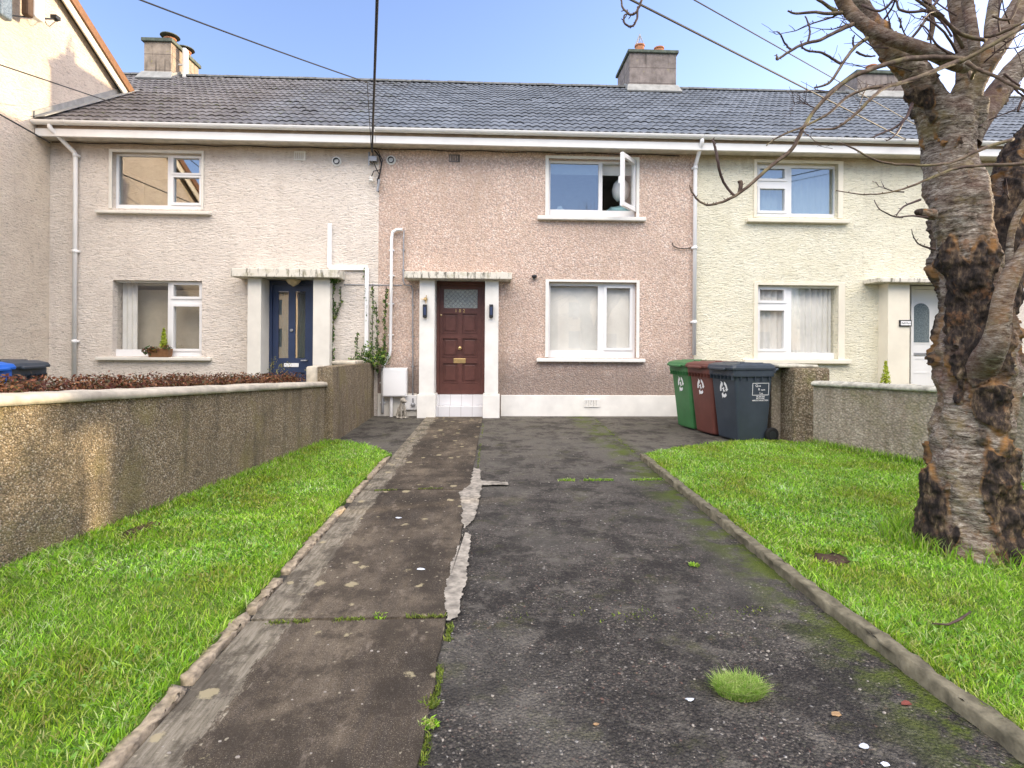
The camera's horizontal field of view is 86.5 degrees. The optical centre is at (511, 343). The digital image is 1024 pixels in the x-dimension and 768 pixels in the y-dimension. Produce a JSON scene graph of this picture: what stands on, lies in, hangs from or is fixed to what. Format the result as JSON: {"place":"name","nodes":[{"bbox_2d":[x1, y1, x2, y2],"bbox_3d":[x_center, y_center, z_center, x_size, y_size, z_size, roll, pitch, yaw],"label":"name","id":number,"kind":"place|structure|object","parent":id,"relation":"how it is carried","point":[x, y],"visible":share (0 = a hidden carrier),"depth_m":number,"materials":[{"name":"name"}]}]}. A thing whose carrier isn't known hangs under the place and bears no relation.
{"place":"outdoors","nodes":[
{"label":"outdoors","id":0,"kind":"place"},
{"bbox_2d":[0,438,391,767],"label":"lawn","id":1,"kind":"structure","parent":0,"point":[141,718],"depth_m":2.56,"materials":[{"name":"green plant"}]},
{"bbox_2d":[120,520,161,538],"bbox_3d":[-2.492,1.254,3.658,0.161,0.047,0.466,0,0,-10],"label":"soil patch","id":2,"kind":"object","parent":1,"relation":"on","point":[133,529],"visible":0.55,"depth_m":3.64,"materials":[{"name":"brown soil"}]},
{"bbox_2d":[122,619,445,767],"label":"path","id":3,"kind":"structure","parent":0,"point":[255,678],"depth_m":1.95,"materials":[{"name":"concrete"}]},
{"bbox_2d":[265,612,450,624],"bbox_3d":[-0.710,1.273,2.532,0.850,0.016,0.070,0,0,-6],"label":"joint moss","id":4,"kind":"object","parent":3,"relation":"on","point":[297,621],"visible":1,"depth_m":2.52,"materials":[{"name":"green plant"}]},
{"bbox_2d":[251,490,462,620],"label":"path","id":5,"kind":"structure","parent":0,"point":[382,557],"depth_m":3.17,"materials":[{"name":"concrete"}]},
{"bbox_2d":[372,611,387,619],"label":"weed","id":6,"kind":"object","parent":5,"relation":"on","point":[376,617],"visible":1,"depth_m":2.56,"materials":[{"name":"green plant"}]},
{"bbox_2d":[363,417,481,489],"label":"path","id":7,"kind":"structure","parent":0,"point":[443,456],"depth_m":6.08,"materials":[{"name":"concrete"}]},
{"bbox_2d":[375,487,442,490],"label":"joint moss","id":8,"kind":"object","parent":7,"relation":"on","point":[418,488],"visible":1,"depth_m":4.79,"materials":[{"name":"green plant"}]},
{"bbox_2d":[78,0,1023,95],"label":"sky","id":9,"kind":"structure","parent":0,"point":[518,41],"materials":[{"name":"blue"}]},
{"bbox_2d":[162,416,1023,767],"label":"driveway","id":10,"kind":"structure","parent":0,"point":[625,682],"depth_m":2.37,"materials":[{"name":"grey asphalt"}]},
{"bbox_2d":[95,684,186,767],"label":"kerb","id":11,"kind":"structure","parent":10,"relation":"on","point":[126,748],"depth_m":1.78,"materials":[{"name":"concrete"}]},
{"bbox_2d":[180,611,250,685],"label":"kerb","id":12,"kind":"structure","parent":10,"relation":"on","point":[194,672],"depth_m":2.23,"materials":[{"name":"concrete"}]},
{"bbox_2d":[245,578,282,614],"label":"kerb","id":13,"kind":"structure","parent":10,"relation":"on","point":[255,605],"depth_m":2.73,"materials":[{"name":"concrete"}]},
{"bbox_2d":[281,506,345,574],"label":"kerb","id":14,"kind":"structure","parent":10,"relation":"on","point":[289,567],"depth_m":3.46,"materials":[{"name":"concrete"}]},
{"bbox_2d":[317,362,373,440],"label":"garden wall","id":15,"kind":"structure","parent":10,"relation":"on","point":[349,397],"depth_m":7.75,"materials":[{"name":"beige concrete"}]},
{"bbox_2d":[306,365,323,381],"bbox_3d":[-2.591,0.394,7.170,0.140,0.210,0.330,0,0,-2],"label":"cap stone","id":16,"kind":"object","parent":15,"relation":"on","point":[311,373],"visible":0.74,"depth_m":7.01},
{"bbox_2d":[331,360,363,364],"bbox_3d":[-2.680,0.298,8.897,0.380,0.060,0.600,0,0,-2],"label":"cap stone","id":17,"kind":"object","parent":15,"relation":"on","point":[337,362],"visible":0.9,"depth_m":8.61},
{"bbox_2d":[346,480,368,502],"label":"kerb","id":18,"kind":"structure","parent":10,"relation":"on","point":[358,489],"depth_m":4.68,"materials":[{"name":"concrete"}]},
{"bbox_2d":[367,456,389,479],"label":"kerb","id":19,"kind":"structure","parent":10,"relation":"on","point":[377,468],"depth_m":5.52,"materials":[{"name":"concrete"}]},
{"bbox_2d":[396,398,407,418],"bbox_3d":[-1.907,1.107,9.470,0.219,0.361,0.265,0,0,-2],"label":"dog statue","id":20,"kind":"object","parent":10,"relation":"on","point":[401,413],"visible":1,"depth_m":9.40,"materials":[{"name":"grey stone"}]},
{"bbox_2d":[418,714,439,729],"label":"weed","id":21,"kind":"object","parent":10,"relation":"on","point":[432,722],"visible":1,"depth_m":1.84,"materials":[{"name":"green plant"}]},
{"bbox_2d":[417,692,442,708],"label":"weed","id":22,"kind":"object","parent":10,"relation":"on","point":[433,702],"visible":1,"depth_m":1.95,"materials":[{"name":"green plant"}]},
{"bbox_2d":[418,621,453,766],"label":"joint moss","id":23,"kind":"object","parent":10,"relation":"on","point":[439,677],"visible":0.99,"depth_m":2.03,"materials":[{"name":"green plant"}]},
{"bbox_2d":[444,531,470,619],"bbox_3d":[-0.306,1.280,3.120,0.119,0.001,1.204,0,0,-2],"label":"mortar patch","id":24,"kind":"object","parent":10,"relation":"on","point":[456,581],"visible":1,"depth_m":2.97,"materials":[{"name":"grey concrete"}]},
{"bbox_2d":[459,468,507,527],"bbox_3d":[-0.254,1.280,4.691,0.412,0.001,1.846,0,0,4],"label":"mortar patch","id":25,"kind":"object","parent":10,"relation":"on","point":[470,495],"visible":1,"depth_m":4.59,"materials":[{"name":"grey concrete"}]},
{"bbox_2d":[72,453,1023,767],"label":"edge grass","id":26,"kind":"structure","parent":10,"relation":"on","point":[92,755],"depth_m":2.42,"materials":[{"name":"green plant"}]},
{"bbox_2d":[559,477,664,480],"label":"joint moss","id":27,"kind":"object","parent":10,"relation":"on","point":[599,479],"visible":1,"depth_m":5.20,"materials":[{"name":"green plant"}]},
{"bbox_2d":[594,419,634,452],"bbox_3d":[1.461,1.301,7.822,0.100,0.016,3.132,0,0,-1],"label":"joint moss","id":28,"kind":"object","parent":10,"relation":"on","point":[619,439],"visible":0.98,"depth_m":7.23,"materials":[{"name":"green plant"}]},
{"bbox_2d":[507,605,779,622],"bbox_3d":[0.640,1.299,2.627,1.338,0.011,0.167,0,0,-2],"label":"joint moss","id":29,"kind":"object","parent":10,"relation":"on","point":[656,619],"visible":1,"depth_m":2.63,"materials":[{"name":"green plant"}]},
{"bbox_2d":[667,359,701,428],"bbox_3d":[2.894,0.782,8.516,0.815,1.071,0.605,0,0,-12],"label":"wheelie bin","id":30,"kind":"object","parent":10,"relation":"on","point":[684,398],"visible":0.38,"depth_m":8.40,"materials":[{"name":"green plastic"}]},
{"bbox_2d":[688,561,700,566],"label":"weed","id":31,"kind":"object","parent":10,"relation":"on","point":[693,563],"visible":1,"depth_m":3.20,"materials":[{"name":"green plant"}]},
{"bbox_2d":[685,360,737,434],"bbox_3d":[3.016,0.783,7.992,0.815,1.071,0.605,0,0,-14],"label":"wheelie bin","id":32,"kind":"object","parent":10,"relation":"on","point":[704,399],"visible":0.36,"depth_m":7.87,"materials":[{"name":"brown plastic"}]},
{"bbox_2d":[705,664,776,702],"bbox_3d":[0.851,1.276,2.038,0.261,0.059,0.253,0,0,-40],"label":"grass tuft","id":33,"kind":"object","parent":10,"relation":"on","point":[734,686],"visible":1,"depth_m":2.02,"materials":[{"name":"green plant"}]},
{"bbox_2d":[707,362,778,440],"bbox_3d":[3.158,0.784,7.501,0.815,1.071,0.605,0,0,-15],"label":"wheelie bin","id":34,"kind":"object","parent":10,"relation":"on","point":[742,394],"visible":1,"depth_m":7.28,"materials":[{"name":"grey plastic"}]},
{"bbox_2d":[640,453,1023,762],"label":"kerb","id":35,"kind":"structure","parent":10,"relation":"on","point":[1007,734],"depth_m":2.31,"materials":[{"name":"concrete"}]},
{"bbox_2d":[831,711,841,716],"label":"fallen leaf","id":36,"kind":"object","parent":10,"relation":"on","point":[835,713],"visible":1,"depth_m":1.91,"materials":[{"name":"plant"}]},
{"bbox_2d":[859,743,868,748],"bbox_3d":[1.138,1.302,1.761,0.032,0.004,0.024,0,0,-2],"label":"paper scrap","id":37,"kind":"object","parent":10,"relation":"on","point":[863,745],"visible":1,"depth_m":1.76,"materials":[{"name":"white paper"}]},
{"bbox_2d":[880,761,889,766],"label":"paper scrap","id":38,"kind":"object","parent":10,"relation":"on","point":[884,764],"visible":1,"depth_m":1.68,"materials":[{"name":"white paper"}]},
{"bbox_2d":[901,700,911,704],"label":"fallen leaf","id":39,"kind":"object","parent":10,"relation":"on","point":[905,702],"visible":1,"depth_m":1.97,"materials":[{"name":"red plant"}]},
{"bbox_2d":[649,438,1023,730],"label":"lawn","id":40,"kind":"structure","parent":0,"point":[907,587],"depth_m":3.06,"materials":[{"name":"green plant"}]},
{"bbox_2d":[620,0,1023,567],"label":"cherry tree","id":41,"kind":"object","parent":40,"relation":"on","point":[971,491],"visible":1,"depth_m":3.24,"materials":[{"name":"brown plant"}]},
{"bbox_2d":[812,552,850,565],"bbox_3d":[1.886,1.283,3.238,0.207,0.050,0.208,0,0,45],"label":"soil patch","id":42,"kind":"object","parent":40,"relation":"on","point":[833,557],"visible":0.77,"depth_m":3.22,"materials":[{"name":"brown soil"}]},
{"bbox_2d":[805,437,1022,481],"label":"tall grass","id":43,"kind":"structure","parent":40,"relation":"on","point":[920,462],"depth_m":6.28,"materials":[{"name":"green plant"}]},
{"bbox_2d":[868,506,1023,571],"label":"tall grass","id":44,"kind":"structure","parent":40,"relation":"on","point":[899,526],"depth_m":3.45,"materials":[{"name":"green plant"}]},
{"bbox_2d":[932,611,970,625],"bbox_3d":[2.001,1.242,2.452,0.249,0.024,0.043,0,0,-18],"label":"fallen twig","id":45,"kind":"object","parent":40,"relation":"on","point":[958,619],"visible":1,"depth_m":2.43,"materials":[{"name":"brown wood"}]},
{"label":"ground","id":46,"kind":"structure","parent":0,"visible":0},
{"bbox_2d":[0,362,15,385],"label":"wheelie bin","id":47,"kind":"object","parent":46,"relation":"on","point":[5,368],"visible":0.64,"depth_m":6.09,"materials":[{"name":"blue plastic"}]},
{"bbox_2d":[0,359,50,391],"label":"wheelie bin","id":48,"kind":"object","parent":46,"relation":"on","point":[27,368],"visible":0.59,"depth_m":6.53,"materials":[{"name":"grey plastic"}]},
{"bbox_2d":[0,0,138,390],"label":"gable house","id":49,"kind":"structure","parent":46,"relation":"on","point":[70,49],"depth_m":9.15,"materials":[{"name":"plaster"},{"name":"clay roof tile"},{"name":"painted wood"}]},
{"bbox_2d":[0,0,60,26],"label":"window","id":50,"kind":"structure","parent":49,"relation":"attached to","point":[34,10],"depth_m":8.67,"materials":[{"name":"white plastic"}]},
{"bbox_2d":[0,370,305,392],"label":"hedge","id":51,"kind":"object","parent":46,"relation":"on","point":[14,386],"visible":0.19,"depth_m":4.44,"materials":[{"name":"brown plant"}]},
{"bbox_2d":[0,382,327,568],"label":"garden wall","id":52,"kind":"structure","parent":46,"relation":"on","point":[73,463],"depth_m":3.84,"materials":[{"name":"stone"}]},
{"bbox_2d":[30,31,411,415],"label":"terraced house","id":53,"kind":"structure","parent":46,"relation":"on","point":[211,259],"depth_m":9.63,"materials":[{"name":"paint"}]},
{"bbox_2d":[0,114,49,142],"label":"overhead cable","id":54,"kind":"object","parent":53,"relation":"attached to","point":[23,127],"visible":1,"depth_m":8.27,"materials":[{"name":"black rubber"}]},
{"bbox_2d":[0,64,112,102],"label":"overhead cable","id":55,"kind":"object","parent":53,"relation":"attached to","point":[52,82],"visible":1,"depth_m":7.39,"materials":[{"name":"black rubber"}]},
{"bbox_2d":[95,149,211,215],"bbox_3d":[-6.271,-2.842,9.604,1.956,1.136,0.250,0,0,-2],"label":"window","id":56,"kind":"structure","parent":53,"relation":"in","point":[172,175],"depth_m":9.63,"materials":[{"name":"white plastic"}]},
{"bbox_2d":[95,281,211,360],"bbox_3d":[-6.252,0.071,9.776,2.131,2.377,0.590,0,0,-2],"label":"window","id":57,"kind":"structure","parent":53,"relation":"in","point":[146,313],"depth_m":9.81,"materials":[{"name":"white plastic"}]},
{"bbox_2d":[141,328,172,356],"bbox_3d":[-6.202,-0.031,9.515,0.513,0.517,0.196,0,0,-2],"label":"planter","id":58,"kind":"object","parent":53,"relation":"on","point":[164,351],"visible":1,"depth_m":9.48,"materials":[{"name":"brown plant"}]},
{"bbox_2d":[272,284,310,381],"bbox_3d":[-3.969,0.036,9.828,0.675,2.217,0.178,0,0,-2],"label":"door","id":59,"kind":"structure","parent":53,"relation":"in","point":[298,355],"depth_m":9.81,"materials":[{"name":"blue wood"}]},
{"bbox_2d":[330,278,342,360],"bbox_3d":[-3.116,-0.384,9.540,0.257,1.628,0.292,0,0,-2],"label":"ivy","id":60,"kind":"object","parent":53,"relation":"attached to","point":[334,280],"visible":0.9,"depth_m":9.61,"materials":[{"name":"green plant"}]},
{"bbox_2d":[327,223,368,361],"bbox_3d":[-2.917,-0.846,9.684,0.729,2.587,0.046,0,0,-2],"label":"cable trunking","id":61,"kind":"object","parent":53,"relation":"attached to","point":[344,267],"visible":0.78,"depth_m":9.67,"materials":[{"name":"white plastic"}]},
{"bbox_2d":[367,83,370,142],"bbox_3d":[-2.390,-3.807,9.108,0.012,0.884,0.571,0,0,-8],"label":"overhead cable","id":62,"kind":"object","parent":53,"relation":"attached to","point":[369,115],"visible":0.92,"depth_m":9.10,"materials":[{"name":"black rubber"}]},
{"bbox_2d":[139,0,367,82],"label":"overhead cable","id":63,"kind":"object","parent":62,"relation":"attached to","point":[246,39],"visible":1,"depth_m":6.97,"materials":[{"name":"black rubber"}]},
{"bbox_2d":[348,268,390,372],"bbox_3d":[-2.519,-0.430,9.521,0.817,1.929,0.441,0,0,-2],"label":"climbing shrub","id":64,"kind":"object","parent":53,"relation":"attached to","point":[370,355],"visible":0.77,"depth_m":9.57,"materials":[{"name":"green plant"}]},
{"bbox_2d":[344,284,401,285],"bbox_3d":[-2.480,-1.056,9.719,1.034,0.014,0.011,0,0,-2],"label":"wall cable","id":65,"kind":"object","parent":53,"relation":"attached to","point":[369,284],"depth_m":9.71,"materials":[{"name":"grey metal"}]},
{"bbox_2d":[368,150,382,191],"bbox_3d":[-2.426,-3.075,9.670,0.256,0.747,0.114,0,0,-2],"label":"cable bracket","id":66,"kind":"object","parent":53,"relation":"attached to","point":[372,158],"visible":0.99,"depth_m":9.65,"materials":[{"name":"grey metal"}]},
{"bbox_2d":[267,356,305,373],"bbox_3d":[-3.605,0.364,8.779,0.680,0.332,0.106,0,0,-2],"label":"shrub","id":67,"kind":"object","parent":46,"relation":"on","point":[279,365],"visible":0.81,"depth_m":8.77,"materials":[{"name":"brown plant"}]},
{"bbox_2d":[374,34,703,417],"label":"terraced house","id":68,"kind":"structure","parent":46,"relation":"on","point":[596,316],"depth_m":9.87,"materials":[{"name":"paint"}]},
{"bbox_2d":[52,141,678,155],"bbox_3d":[-2.477,-3.476,9.695,11.074,0.039,0.014,0,0,-2],"label":"wall cable","id":69,"kind":"object","parent":68,"relation":"attached to","point":[365,148],"depth_m":9.69,"materials":[{"name":"black rubber"}]},
{"bbox_2d":[371,0,378,152],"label":"overhead cable","id":70,"kind":"object","parent":68,"relation":"attached to","point":[375,47],"visible":1,"depth_m":6.46,"materials":[{"name":"black rubber"}]},
{"bbox_2d":[380,228,402,412],"bbox_3d":[-2.154,-0.420,9.695,0.384,3.290,0.087,0,0,-2],"label":"waste pipe","id":71,"kind":"object","parent":68,"relation":"attached to","point":[391,304],"visible":0.91,"depth_m":9.66,"materials":[{"name":"white plastic"}]},
{"bbox_2d":[382,368,407,416],"bbox_3d":[-2.068,0.854,9.642,0.421,0.865,0.201,0,0,-2],"label":"meter box","id":72,"kind":"object","parent":68,"relation":"attached to","point":[395,382],"visible":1,"depth_m":9.54,"materials":[{"name":"white plastic"}]},
{"bbox_2d":[383,370,405,395],"bbox_3d":[-2.063,0.679,9.547,0.381,0.454,0.011,0,0,-2],"label":"cabinet door","id":73,"kind":"structure","parent":72,"relation":"in","point":[393,380],"depth_m":9.54,"materials":[{"name":"white plastic"}]},
{"bbox_2d":[402,230,413,394],"bbox_3d":[-1.855,-0.428,9.725,0.224,3.198,0.051,0,0,-2],"label":"cable","id":74,"kind":"object","parent":68,"relation":"attached to","point":[403,250],"visible":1,"depth_m":9.70,"materials":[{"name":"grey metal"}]},
{"bbox_2d":[405,395,416,409],"bbox_3d":[-1.804,1.041,9.701,0.214,0.256,0.044,0,0,-2],"label":"junction plate","id":75,"kind":"object","parent":68,"relation":"attached to","point":[408,398],"visible":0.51,"depth_m":9.68,"materials":[{"name":"white plastic"}]},
{"bbox_2d":[423,304,426,317],"bbox_3d":[-1.515,-0.573,9.465,0.070,0.230,0.077,0,0,-2],"label":"wall light","id":76,"kind":"object","parent":68,"relation":"attached to","point":[424,310],"visible":1,"depth_m":9.43,"materials":[{"name":"black plastic"}]},
{"bbox_2d":[439,285,481,393],"bbox_3d":[-0.933,-0.081,9.901,0.769,1.987,0.127,0,0,-2],"label":"door","id":77,"kind":"structure","parent":68,"relation":"in","point":[460,364],"depth_m":9.93,"materials":[{"name":"brown wood"}]},
{"bbox_2d":[489,304,492,317],"bbox_3d":[-0.364,-0.576,9.512,0.070,0.230,0.077,0,0,-2],"label":"wall light","id":78,"kind":"object","parent":68,"relation":"attached to","point":[490,310],"visible":1,"depth_m":9.48,"materials":[{"name":"black plastic"}]},
{"bbox_2d":[536,279,644,361],"bbox_3d":[1.429,-0.420,9.942,1.973,1.492,0.290,0,0,-2],"label":"window","id":79,"kind":"structure","parent":68,"relation":"in","point":[583,320],"depth_m":10.05,"materials":[{"name":"white plastic"}]},
{"bbox_2d":[537,152,645,221],"bbox_3d":[1.449,-2.821,9.783,1.974,1.173,0.660,0,0,-2],"label":"window","id":80,"kind":"structure","parent":68,"relation":"in","point":[621,169],"depth_m":9.95,"materials":[{"name":"white plastic"}]},
{"bbox_2d":[606,206,629,210],"bbox_3d":[2.041,-2.494,10.328,0.620,0.266,0.479,0,0,-36],"label":"folded cloth","id":81,"kind":"object","parent":68,"relation":"on","point":[619,208],"visible":0.24,"depth_m":10.14,"materials":[{"name":"teal fabric"}]},
{"bbox_2d":[612,180,629,201],"bbox_3d":[2.066,-2.753,10.333,0.340,0.710,0.335,0,0,-2],"label":"mirror","id":82,"kind":"object","parent":81,"relation":"on","point":[616,191],"visible":0.47,"depth_m":10.23,"materials":[{"name":"white"}]},
{"bbox_2d":[767,363,828,443],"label":"garden wall","id":83,"kind":"structure","parent":46,"relation":"on","point":[790,416],"depth_m":7.30,"materials":[{"name":"beige concrete"}]},
{"bbox_2d":[642,64,1005,384],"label":"terraced house","id":84,"kind":"structure","parent":46,"relation":"on","point":[801,259],"depth_m":10.09,"materials":[{"name":"paint"}]},
{"bbox_2d":[630,0,905,139],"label":"overhead cable","id":85,"kind":"object","parent":84,"relation":"attached to","point":[691,30],"visible":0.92,"depth_m":6.09,"materials":[{"name":"black rubber"}]},
{"bbox_2d":[742,282,851,363],"bbox_3d":[5.243,-0.383,10.110,2.007,1.487,0.312,0,0,-2],"label":"window","id":86,"kind":"structure","parent":84,"relation":"in","point":[792,324],"depth_m":10.22,"materials":[{"name":"white plastic"}]},
{"bbox_2d":[746,159,849,223],"bbox_3d":[5.256,-2.807,10.118,1.918,1.163,0.328,0,0,-2],"label":"window","id":87,"kind":"structure","parent":84,"relation":"in","point":[784,190],"depth_m":10.17,"materials":[{"name":"white plastic"}]},
{"bbox_2d":[694,0,914,124],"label":"overhead cable","id":88,"kind":"object","parent":84,"relation":"attached to","point":[790,54],"visible":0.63,"depth_m":6.03,"materials":[{"name":"black rubber"}]},
{"bbox_2d":[899,320,911,325],"bbox_3d":[7.128,-0.377,9.855,0.225,0.114,0.030,0,0,-2],"label":"name plaque","id":89,"kind":"object","parent":84,"relation":"attached to","point":[905,322],"visible":1,"depth_m":9.84,"materials":[{"name":"white plastic"}]},
{"bbox_2d":[913,290,938,384],"bbox_3d":[7.931,0.102,10.293,0.829,2.250,0.065,0,0,-2],"label":"door","id":90,"kind":"structure","parent":84,"relation":"in","point":[925,301],"depth_m":10.27,"materials":[{"name":"white plastic"}]},
{"bbox_2d":[880,360,890,383],"bbox_3d":[6.077,0.803,8.857,0.189,1.072,0.163,0,0,-2],"label":"dwarf conifer","id":91,"kind":"object","parent":46,"relation":"on","point":[885,378],"visible":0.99,"depth_m":8.84,"materials":[{"name":"green plant"}]},
{"bbox_2d":[811,381,1023,483],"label":"garden wall","id":92,"kind":"structure","parent":46,"relation":"on","point":[891,418],"depth_m":6.28,"materials":[{"name":"grey concrete"}]},
{"bbox_2d":[868,95,1023,352],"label":"terraced house","id":93,"kind":"structure","parent":46,"relation":"on","point":[1007,125],"depth_m":11.68,"materials":[{"name":"paint"}]}
]}

